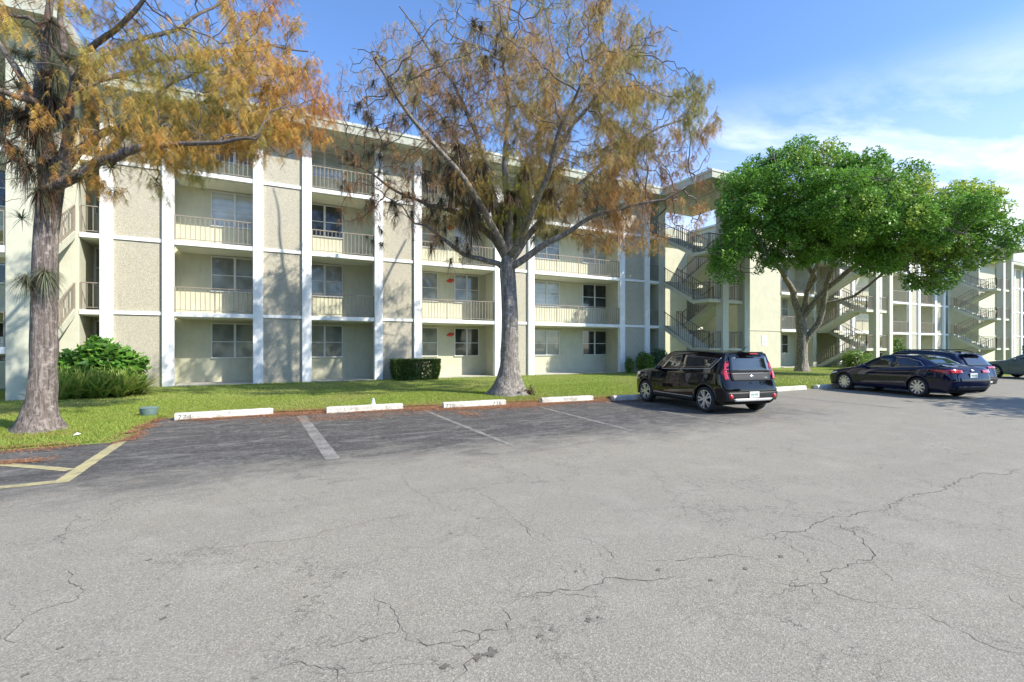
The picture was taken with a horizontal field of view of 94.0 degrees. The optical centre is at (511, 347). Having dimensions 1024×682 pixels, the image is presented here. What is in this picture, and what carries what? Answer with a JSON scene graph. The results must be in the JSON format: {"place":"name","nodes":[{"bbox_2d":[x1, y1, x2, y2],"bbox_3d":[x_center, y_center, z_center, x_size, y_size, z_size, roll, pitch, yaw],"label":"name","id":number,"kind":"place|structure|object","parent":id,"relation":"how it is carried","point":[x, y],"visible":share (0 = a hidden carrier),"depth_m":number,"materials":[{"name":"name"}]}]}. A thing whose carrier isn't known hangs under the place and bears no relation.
{"place":"outdoors","nodes":[
{"label":"outdoors","id":0,"kind":"place"},
{"bbox_2d":[0,361,1011,450],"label":"lawn","id":1,"kind":"structure","parent":0,"point":[291,392],"depth_m":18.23,"materials":[{"name":"plant"}]},
{"bbox_2d":[19,361,154,399],"bbox_3d":[-12.886,0.956,14.733,3.596,1.168,3.072,0,0,-27],"label":"sword fern","id":2,"kind":"object","parent":1,"relation":"on","point":[77,384],"visible":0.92,"depth_m":14.34,"materials":[{"name":"green plant"}]},
{"bbox_2d":[58,334,152,381],"bbox_3d":[-13.340,0.614,15.486,2.696,2.096,1.839,0,0,-27],"label":"shrub","id":3,"kind":"object","parent":1,"relation":"on","point":[95,350],"visible":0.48,"depth_m":15.25,"materials":[{"name":"green plant"}]},
{"bbox_2d":[118,365,169,396],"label":"sword fern","id":4,"kind":"object","parent":1,"relation":"on","point":[139,391],"visible":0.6,"depth_m":15.41,"materials":[{"name":"green plant"}]},
{"bbox_2d":[139,406,157,415],"bbox_3d":[-8.330,1.462,10.949,0.370,0.215,0.370,0,0,-39],"label":"valve box","id":5,"kind":"object","parent":1,"relation":"on","point":[149,410],"visible":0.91,"depth_m":10.83,"materials":[{"name":"teal plastic"}]},
{"bbox_2d":[0,0,344,433],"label":"bald cypress","id":6,"kind":"object","parent":1,"relation":"on","point":[39,411],"visible":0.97,"depth_m":9.00,"materials":[{"name":"orange plant"}]},
{"bbox_2d":[3,209,33,230],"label":"air plant","id":7,"kind":"object","parent":6,"relation":"attached to","point":[20,217],"visible":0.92,"depth_m":8.90,"materials":[{"name":"green plant"}]},
{"bbox_2d":[2,266,69,308],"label":"air plant","id":8,"kind":"object","parent":6,"relation":"attached to","point":[44,278],"visible":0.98,"depth_m":8.72,"materials":[{"name":"green plant"}]},
{"bbox_2d":[0,41,73,151],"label":"air plant","id":9,"kind":"object","parent":6,"relation":"attached to","point":[28,59],"visible":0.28,"depth_m":8.95,"materials":[{"name":"green plant"}]},
{"bbox_2d":[0,12,74,230],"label":"air plant","id":10,"kind":"object","parent":6,"relation":"attached to","point":[26,168],"visible":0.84,"depth_m":8.68,"materials":[{"name":"green plant"}]},
{"bbox_2d":[1,23,107,74],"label":"air plant","id":11,"kind":"object","parent":6,"relation":"attached to","point":[13,49],"visible":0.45,"depth_m":9.03,"materials":[{"name":"green plant"}]},
{"bbox_2d":[34,114,95,171],"bbox_3d":[-8.444,-3.681,8.997,1.169,1.373,0.800,0,0,4],"label":"air plant","id":12,"kind":"object","parent":6,"relation":"attached to","point":[76,120],"visible":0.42,"depth_m":8.94,"materials":[{"name":"green plant"}]},
{"bbox_2d":[50,167,98,210],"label":"air plant","id":13,"kind":"object","parent":6,"relation":"attached to","point":[79,181],"visible":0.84,"depth_m":8.87,"materials":[{"name":"green plant"}]},
{"bbox_2d":[95,158,132,187],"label":"air plant","id":14,"kind":"object","parent":6,"relation":"attached to","point":[113,166],"visible":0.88,"depth_m":8.89,"materials":[{"name":"green plant"}]},
{"bbox_2d":[389,358,441,380],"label":"clipped hedge","id":15,"kind":"object","parent":1,"relation":"on","point":[432,369],"visible":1,"depth_m":22.39,"materials":[{"name":"green plant"}]},
{"bbox_2d":[328,0,724,396],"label":"bald cypress","id":16,"kind":"object","parent":1,"relation":"on","point":[508,382],"visible":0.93,"depth_m":14.45,"materials":[{"name":"orange plant"}]},
{"bbox_2d":[340,150,357,174],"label":"air plant","id":17,"kind":"object","parent":16,"relation":"attached to","point":[346,153],"visible":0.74,"depth_m":16.58,"materials":[{"name":"green plant"}]},
{"bbox_2d":[351,101,362,119],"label":"air plant","id":18,"kind":"object","parent":16,"relation":"attached to","point":[357,108],"visible":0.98,"depth_m":12.84,"materials":[{"name":"green plant"}]},
{"bbox_2d":[361,111,378,138],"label":"air plant","id":19,"kind":"object","parent":16,"relation":"attached to","point":[371,124],"visible":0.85,"depth_m":15.79,"materials":[{"name":"green plant"}]},
{"bbox_2d":[363,192,380,202],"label":"air plant","id":20,"kind":"object","parent":16,"relation":"attached to","point":[372,197],"visible":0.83,"depth_m":16.68,"materials":[{"name":"green plant"}]},
{"bbox_2d":[359,141,387,171],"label":"air plant","id":21,"kind":"object","parent":16,"relation":"attached to","point":[368,154],"visible":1,"depth_m":13.48,"materials":[{"name":"green plant"}]},
{"bbox_2d":[363,225,385,247],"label":"air plant","id":22,"kind":"object","parent":16,"relation":"attached to","point":[379,233],"visible":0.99,"depth_m":16.64,"materials":[{"name":"green plant"}]},
{"bbox_2d":[367,238,385,253],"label":"air plant","id":23,"kind":"object","parent":16,"relation":"attached to","point":[380,243],"visible":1,"depth_m":16.56,"materials":[{"name":"green plant"}]},
{"bbox_2d":[368,75,400,105],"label":"air plant","id":24,"kind":"object","parent":16,"relation":"attached to","point":[373,82],"visible":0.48,"depth_m":12.68,"materials":[{"name":"green plant"}]},
{"bbox_2d":[373,166,413,195],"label":"air plant","id":25,"kind":"object","parent":16,"relation":"attached to","point":[385,173],"visible":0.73,"depth_m":16.55,"materials":[{"name":"green plant"}]},
{"bbox_2d":[385,198,410,217],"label":"air plant","id":26,"kind":"object","parent":16,"relation":"attached to","point":[394,205],"visible":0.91,"depth_m":15.22,"materials":[{"name":"green plant"}]},
{"bbox_2d":[386,109,417,134],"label":"air plant","id":27,"kind":"object","parent":16,"relation":"attached to","point":[393,117],"visible":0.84,"depth_m":13.07,"materials":[{"name":"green plant"}]},
{"bbox_2d":[388,208,462,238],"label":"air plant","id":28,"kind":"object","parent":16,"relation":"attached to","point":[412,217],"visible":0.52,"depth_m":16.49,"materials":[{"name":"green plant"}]},
{"bbox_2d":[400,68,462,143],"bbox_3d":[-2.680,-8.269,16.600,2.886,1.974,2.346,0,0,-27],"label":"air plant","id":29,"kind":"object","parent":16,"relation":"attached to","point":[444,121],"visible":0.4,"depth_m":16.37,"materials":[{"name":"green plant"}]},
{"bbox_2d":[412,155,461,228],"bbox_3d":[-2.552,-5.251,15.962,1.948,2.716,2.005,0,0,-27],"label":"air plant","id":30,"kind":"object","parent":16,"relation":"attached to","point":[424,173],"visible":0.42,"depth_m":15.85,"materials":[{"name":"green plant"}]},
{"bbox_2d":[423,225,476,275],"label":"air plant","id":31,"kind":"object","parent":16,"relation":"attached to","point":[468,253],"visible":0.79,"depth_m":15.67,"materials":[{"name":"green plant"}]},
{"bbox_2d":[459,104,476,129],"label":"air plant","id":32,"kind":"object","parent":16,"relation":"attached to","point":[463,113],"visible":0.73,"depth_m":16.55,"materials":[{"name":"green plant"}]},
{"bbox_2d":[449,181,502,241],"bbox_3d":[-1.235,-4.215,15.419,2.120,2.256,1.621,0,0,14],"label":"air plant","id":33,"kind":"object","parent":16,"relation":"attached to","point":[462,200],"visible":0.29,"depth_m":15.37,"materials":[{"name":"green plant"}]},
{"bbox_2d":[452,16,504,84],"bbox_3d":[-1.083,-10.050,16.456,2.234,2.543,1.393,0,0,12],"label":"air plant","id":34,"kind":"object","parent":16,"relation":"attached to","point":[474,24],"visible":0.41,"depth_m":16.40,"materials":[{"name":"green plant"}]},
{"bbox_2d":[482,54,499,74],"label":"air plant","id":35,"kind":"object","parent":16,"relation":"attached to","point":[489,56],"visible":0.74,"depth_m":15.41,"materials":[{"name":"green plant"}]},
{"bbox_2d":[437,143,563,255],"bbox_3d":[-0.406,-4.468,15.264,4.323,3.278,2.536,0,0,-27],"label":"air plant","id":36,"kind":"object","parent":16,"relation":"attached to","point":[476,217],"visible":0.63,"depth_m":14.88,"materials":[{"name":"green plant"}]},
{"bbox_2d":[490,46,510,68],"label":"air plant","id":37,"kind":"object","parent":16,"relation":"attached to","point":[495,51],"visible":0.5,"depth_m":14.60,"materials":[{"name":"green plant"}]},
{"bbox_2d":[496,204,536,241],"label":"air plant","id":38,"kind":"object","parent":16,"relation":"attached to","point":[516,222],"visible":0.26,"depth_m":15.57,"materials":[{"name":"green plant"}]},
{"bbox_2d":[525,207,563,258],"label":"air plant","id":39,"kind":"object","parent":16,"relation":"attached to","point":[545,234],"visible":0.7,"depth_m":16.13,"materials":[{"name":"green plant"}]},
{"bbox_2d":[586,205,617,236],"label":"air plant","id":40,"kind":"object","parent":16,"relation":"attached to","point":[594,210],"visible":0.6,"depth_m":14.88,"materials":[{"name":"green plant"}]},
{"bbox_2d":[522,385,539,395],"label":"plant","id":41,"kind":"object","parent":1,"relation":"on","point":[530,392],"visible":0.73,"depth_m":15.59,"materials":[{"name":"plant"}]},
{"bbox_2d":[624,357,634,373],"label":"shrub","id":42,"kind":"object","parent":1,"relation":"on","point":[628,368],"visible":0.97,"depth_m":28.11,"materials":[{"name":"green plant"}]},
{"bbox_2d":[634,350,654,369],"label":"shrub","id":43,"kind":"object","parent":1,"relation":"on","point":[643,359],"visible":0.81,"depth_m":28.41,"materials":[{"name":"green plant"}]},
{"bbox_2d":[650,347,667,366],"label":"shrub","id":44,"kind":"object","parent":1,"relation":"on","point":[657,354],"visible":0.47,"depth_m":29.16,"materials":[{"name":"green plant"}]},
{"bbox_2d":[664,168,757,350],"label":"stair tower","id":45,"kind":"structure","parent":1,"relation":"on","point":[718,305],"depth_m":28.92,"materials":[{"name":"paint"}]},
{"bbox_2d":[816,257,892,366],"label":"stair tower","id":46,"kind":"structure","parent":1,"relation":"on","point":[871,308],"depth_m":36.55,"materials":[{"name":"paint"}]},
{"bbox_2d":[839,350,872,366],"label":"shrub","id":47,"kind":"object","parent":1,"relation":"on","point":[851,358],"visible":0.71,"depth_m":32.53,"materials":[{"name":"green plant"}]},
{"bbox_2d":[704,134,1023,371],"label":"shade tree","id":48,"kind":"object","parent":1,"relation":"on","point":[842,209],"visible":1,"depth_m":24.02,"materials":[{"name":"green plant"}]},
{"bbox_2d":[863,336,906,357],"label":"shrub","id":49,"kind":"object","parent":1,"relation":"on","point":[897,341],"visible":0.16,"depth_m":37.40,"materials":[{"name":"green plant"}]},
{"bbox_2d":[950,242,1023,360],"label":"stair tower","id":50,"kind":"structure","parent":1,"relation":"on","point":[1003,289],"depth_m":46.84,"materials":[{"name":"paint"}]},
{"bbox_2d":[0,375,1023,681],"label":"parking lot","id":51,"kind":"structure","parent":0,"point":[654,493],"depth_m":3.84,"materials":[{"name":"grey asphalt"}]},
{"bbox_2d":[0,480,54,488],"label":"yellow line","id":52,"kind":"object","parent":51,"relation":"on","point":[26,484],"visible":1,"depth_m":5.56,"materials":[{"name":"paint"}]},
{"bbox_2d":[0,463,75,470],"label":"yellow line","id":53,"kind":"object","parent":51,"relation":"on","point":[39,467],"visible":1,"depth_m":6.35,"materials":[{"name":"paint"}]},
{"bbox_2d":[51,441,126,483],"bbox_3d":[-5.991,1.596,6.873,0.168,0.001,2.790,0,0,-28],"label":"yellow line","id":54,"kind":"object","parent":51,"relation":"on","point":[79,469],"visible":0.98,"depth_m":6.52,"materials":[{"name":"paint"}]},
{"bbox_2d":[174,408,272,419],"bbox_3d":[-6.602,1.524,11.023,1.940,0.153,0.197,0,0,-28],"label":"wheel stop","id":55,"kind":"object","parent":51,"relation":"on","point":[207,414],"visible":0.94,"depth_m":10.92,"materials":[{"name":"white concrete"}]},
{"bbox_2d":[297,415,339,459],"bbox_3d":[-3.761,1.596,9.031,0.212,0.001,5.001,0,0,-29],"label":"stall line","id":56,"kind":"object","parent":51,"relation":"on","point":[326,449],"visible":0.99,"depth_m":8.20,"materials":[{"name":"white paint"}]},
{"bbox_2d":[0,393,666,464],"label":"fallen needles","id":57,"kind":"object","parent":51,"relation":"on","point":[305,411],"visible":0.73,"depth_m":11.24,"materials":[{"name":"brown plant"}]},
{"bbox_2d":[326,403,402,412],"bbox_3d":[-3.697,1.524,12.064,1.850,0.153,0.197,0,0,-25],"label":"wheel stop","id":58,"kind":"object","parent":51,"relation":"on","point":[349,408],"visible":0.98,"depth_m":11.96,"materials":[{"name":"white concrete"}]},
{"bbox_2d":[423,410,512,444],"bbox_3d":[-1.121,1.596,10.000,0.112,0.001,4.900,0,0,-27],"label":"stall line","id":59,"kind":"object","parent":51,"relation":"on","point":[490,436],"visible":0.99,"depth_m":9.19,"materials":[{"name":"white paint"}]},
{"bbox_2d":[442,399,505,407],"bbox_3d":[-1.013,1.524,13.004,1.780,0.153,0.197,0,0,-24],"label":"wheel stop","id":60,"kind":"object","parent":51,"relation":"on","point":[473,403],"visible":0.97,"depth_m":12.90,"materials":[{"name":"white concrete"}]},
{"bbox_2d":[540,395,592,402],"bbox_3d":[1.633,1.524,14.168,1.730,0.153,0.197,0,0,-24],"label":"wheel stop","id":61,"kind":"object","parent":51,"relation":"on","point":[566,398],"visible":0.94,"depth_m":14.07,"materials":[{"name":"white concrete"}]},
{"bbox_2d":[529,404,642,432],"bbox_3d":[1.407,1.596,11.305,0.112,0.001,5.113,0,0,-23],"label":"stall line","id":62,"kind":"object","parent":51,"relation":"on","point":[591,420],"visible":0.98,"depth_m":10.45,"materials":[{"name":"white paint"}]},
{"bbox_2d":[611,394,663,400],"bbox_3d":[3.895,1.524,14.767,1.900,0.153,0.197,0,0,-24],"label":"wheel stop","id":63,"kind":"object","parent":51,"relation":"on","point":[626,397],"visible":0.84,"depth_m":14.51,"materials":[{"name":"white concrete"}]},
{"bbox_2d":[605,401,730,422],"bbox_3d":[3.691,1.596,12.146,0.112,0.001,4.405,0,0,-25],"label":"stall line","id":64,"kind":"object","parent":51,"relation":"on","point":[671,412],"visible":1,"depth_m":11.56,"materials":[{"name":"white paint"}]},
{"bbox_2d":[637,346,777,411],"bbox_3d":[5.139,0.781,13.280,2.054,1.638,4.008,0,0,-19],"label":"suv","id":65,"kind":"object","parent":51,"relation":"on","point":[709,380],"visible":1,"depth_m":11.75,"materials":[{"name":"black paint"}]},
{"bbox_2d":[776,385,806,390],"bbox_3d":[10.408,1.524,17.903,1.800,0.153,0.194,0,0,-27],"label":"wheel stop","id":66,"kind":"object","parent":51,"relation":"on","point":[791,388],"visible":0.93,"depth_m":17.81,"materials":[{"name":"white concrete"}]},
{"bbox_2d":[813,384,839,388],"bbox_3d":[12.583,1.524,18.904,1.800,0.153,0.194,0,0,-26],"label":"wheel stop","id":67,"kind":"object","parent":51,"relation":"on","point":[824,386],"visible":0.77,"depth_m":18.66,"materials":[{"name":"white concrete"}]},
{"bbox_2d":[830,354,990,396],"bbox_3d":[13.737,0.913,16.947,2.068,1.374,4.641,0,0,-12],"label":"sedan","id":68,"kind":"object","parent":51,"relation":"on","point":[919,375],"visible":1,"depth_m":15.68,"materials":[{"name":"blue paint"}]},
{"bbox_2d":[855,349,997,386],"bbox_3d":[15.687,0.829,18.550,2.020,1.542,4.393,0,0,-14],"label":"crossover","id":69,"kind":"object","parent":51,"relation":"on","point":[971,359],"visible":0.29,"depth_m":16.76,"materials":[{"name":"blue paint"}]},
{"bbox_2d":[963,356,989,364],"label":"rear window","id":70,"kind":"structure","parent":69,"relation":"in","point":[970,360],"depth_m":16.64,"materials":[{"name":"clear glass"}]},
{"bbox_2d":[989,354,1023,376],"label":"sedan","id":71,"kind":"object","parent":51,"relation":"on","point":[1014,366],"visible":0.69,"depth_m":24.92,"materials":[{"name":"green metal"}]},
{"bbox_2d":[45,0,1023,261],"label":"sky","id":72,"kind":"structure","parent":0,"point":[941,82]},
{"label":"ground","id":73,"kind":"structure","parent":0,"visible":0},
{"bbox_2d":[0,0,100,400],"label":"stair tower","id":74,"kind":"structure","parent":73,"relation":"on","point":[15,249],"depth_m":13.89,"materials":[{"name":"paint"}]},
{"bbox_2d":[0,322,4,362],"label":"window","id":75,"kind":"structure","parent":74,"relation":"in","point":[2,358],"depth_m":17.61,"materials":[{"name":"glass"}]},
{"bbox_2d":[0,243,4,283],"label":"window","id":76,"kind":"structure","parent":74,"relation":"in","point":[2,265],"depth_m":17.63,"materials":[{"name":"glass"}]},
{"bbox_2d":[0,170,4,207],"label":"window","id":77,"kind":"structure","parent":74,"relation":"in","point":[2,187],"depth_m":17.63,"materials":[{"name":"glass"}]},
{"bbox_2d":[53,72,686,386],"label":"apartment building","id":78,"kind":"structure","parent":73,"relation":"on","point":[241,275],"depth_m":21.82,"materials":[{"name":"beige paint"}]},
{"bbox_2d":[94,320,98,336],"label":"window","id":79,"kind":"structure","parent":78,"relation":"in","point":[96,323],"depth_m":18.90,"materials":[{"name":"glass"}]},
{"bbox_2d":[94,247,98,285],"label":"window","id":80,"kind":"structure","parent":78,"relation":"in","point":[96,249],"depth_m":18.90,"materials":[{"name":"glass"}]},
{"bbox_2d":[94,175,98,214],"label":"window","id":81,"kind":"structure","parent":78,"relation":"in","point":[97,203],"depth_m":18.87,"materials":[{"name":"glass"}]},
{"bbox_2d":[211,323,252,357],"bbox_3d":[-12.223,-0.300,21.065,1.800,1.540,0.090,0,0,-27],"label":"window","id":82,"kind":"structure","parent":78,"relation":"in","point":[228,340],"depth_m":21.02,"materials":[{"name":"glass"}]},
{"bbox_2d":[211,256,252,292],"bbox_3d":[-12.223,-3.200,21.065,1.800,1.540,0.090,0,0,-27],"label":"window","id":83,"kind":"structure","parent":78,"relation":"in","point":[226,272],"depth_m":21.02,"materials":[{"name":"glass"}]},
{"bbox_2d":[211,190,252,229],"bbox_3d":[-12.223,-6.030,21.065,1.800,1.540,0.090,0,0,-27],"label":"window","id":84,"kind":"structure","parent":78,"relation":"in","point":[224,205],"depth_m":21.02,"materials":[{"name":"glass"}]},
{"bbox_2d":[211,132,252,166],"bbox_3d":[-12.223,-8.725,21.065,1.800,1.270,0.090,0,0,-27],"label":"window","id":85,"kind":"structure","parent":78,"relation":"in","point":[231,158],"depth_m":21.03,"materials":[{"name":"glass"}]},
{"bbox_2d":[312,325,342,357],"bbox_3d":[-8.935,-0.300,22.762,1.660,1.540,0.090,0,0,-27],"label":"window","id":86,"kind":"structure","parent":78,"relation":"in","point":[327,340],"depth_m":22.84,"materials":[{"name":"glass"}]},
{"bbox_2d":[312,263,342,296],"bbox_3d":[-8.935,-3.200,22.762,1.660,1.540,0.090,0,0,-27],"label":"window","id":87,"kind":"structure","parent":78,"relation":"in","point":[327,279],"depth_m":22.84,"materials":[{"name":"glass"}]},
{"bbox_2d":[312,203,342,238],"bbox_3d":[-8.935,-6.030,22.762,1.660,1.540,0.090,0,0,-27],"label":"window","id":88,"kind":"structure","parent":78,"relation":"in","point":[323,218],"depth_m":22.81,"materials":[{"name":"glass"}]},
{"bbox_2d":[312,149,342,180],"bbox_3d":[-8.935,-8.725,22.762,1.660,1.270,0.090,0,0,-27],"label":"window","id":89,"kind":"structure","parent":78,"relation":"in","point":[327,159],"depth_m":22.81,"materials":[{"name":"glass"}]},
{"bbox_2d":[422,327,437,356],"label":"window","id":90,"kind":"structure","parent":78,"relation":"in","point":[429,335],"depth_m":25.15,"materials":[{"name":"glass"}]},
{"bbox_2d":[422,272,437,301],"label":"window","id":91,"kind":"structure","parent":78,"relation":"in","point":[429,280],"depth_m":25.15,"materials":[{"name":"glass"}]},
{"bbox_2d":[422,218,437,247],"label":"window","id":92,"kind":"structure","parent":78,"relation":"in","point":[425,236],"depth_m":25.07,"materials":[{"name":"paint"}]},
{"bbox_2d":[422,169,437,194],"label":"window","id":93,"kind":"structure","parent":78,"relation":"in","point":[427,172],"depth_m":25.15,"materials":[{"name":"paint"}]},
{"bbox_2d":[454,328,478,355],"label":"window","id":94,"kind":"structure","parent":78,"relation":"in","point":[466,340],"depth_m":26.08,"materials":[{"name":"glass"}]},
{"bbox_2d":[454,274,478,303],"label":"window","id":95,"kind":"structure","parent":78,"relation":"in","point":[466,287],"depth_m":26.08,"materials":[{"name":"glass"}]},
{"bbox_2d":[454,223,478,252],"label":"window","id":96,"kind":"structure","parent":78,"relation":"in","point":[473,249],"depth_m":26.07,"materials":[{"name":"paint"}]},
{"bbox_2d":[535,329,559,355],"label":"window","id":97,"kind":"structure","parent":78,"relation":"in","point":[547,342],"depth_m":28.48,"materials":[{"name":"glass"}]},
{"bbox_2d":[535,280,559,306],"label":"window","id":98,"kind":"structure","parent":78,"relation":"in","point":[546,292],"depth_m":28.48,"materials":[{"name":"glass"}]},
{"bbox_2d":[535,232,559,260],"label":"window","id":99,"kind":"structure","parent":78,"relation":"in","point":[550,249],"depth_m":28.51,"materials":[{"name":"glass"}]},
{"bbox_2d":[582,330,605,354],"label":"window","id":100,"kind":"structure","parent":78,"relation":"in","point":[593,342],"depth_m":30.03,"materials":[{"name":"glass"}]},
{"bbox_2d":[582,284,605,308],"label":"window","id":101,"kind":"structure","parent":78,"relation":"in","point":[593,295],"depth_m":30.03,"materials":[{"name":"glass"}]},
{"bbox_2d":[582,238,605,264],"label":"window","id":102,"kind":"structure","parent":78,"relation":"in","point":[591,253],"depth_m":30.03,"materials":[{"name":"glass"}]},
{"bbox_2d":[582,197,605,218],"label":"window","id":103,"kind":"structure","parent":78,"relation":"in","point":[585,201],"depth_m":29.97,"materials":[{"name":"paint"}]},
{"bbox_2d":[687,218,950,367],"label":"apartment building","id":104,"kind":"structure","parent":73,"relation":"on","point":[921,320],"depth_m":39.38,"materials":[{"name":"beige paint"}]},
{"bbox_2d":[781,334,787,352],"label":"window","id":105,"kind":"structure","parent":104,"relation":"in","point":[784,337],"depth_m":38.83,"materials":[{"name":"glass"}]},
{"bbox_2d":[781,298,788,317],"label":"window","id":106,"kind":"structure","parent":104,"relation":"in","point":[784,302],"depth_m":38.83,"materials":[{"name":"glass"}]},
{"bbox_2d":[951,259,1023,360],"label":"apartment building","id":107,"kind":"structure","parent":73,"relation":"on","point":[985,272],"depth_m":53.51,"materials":[{"name":"beige paint"}]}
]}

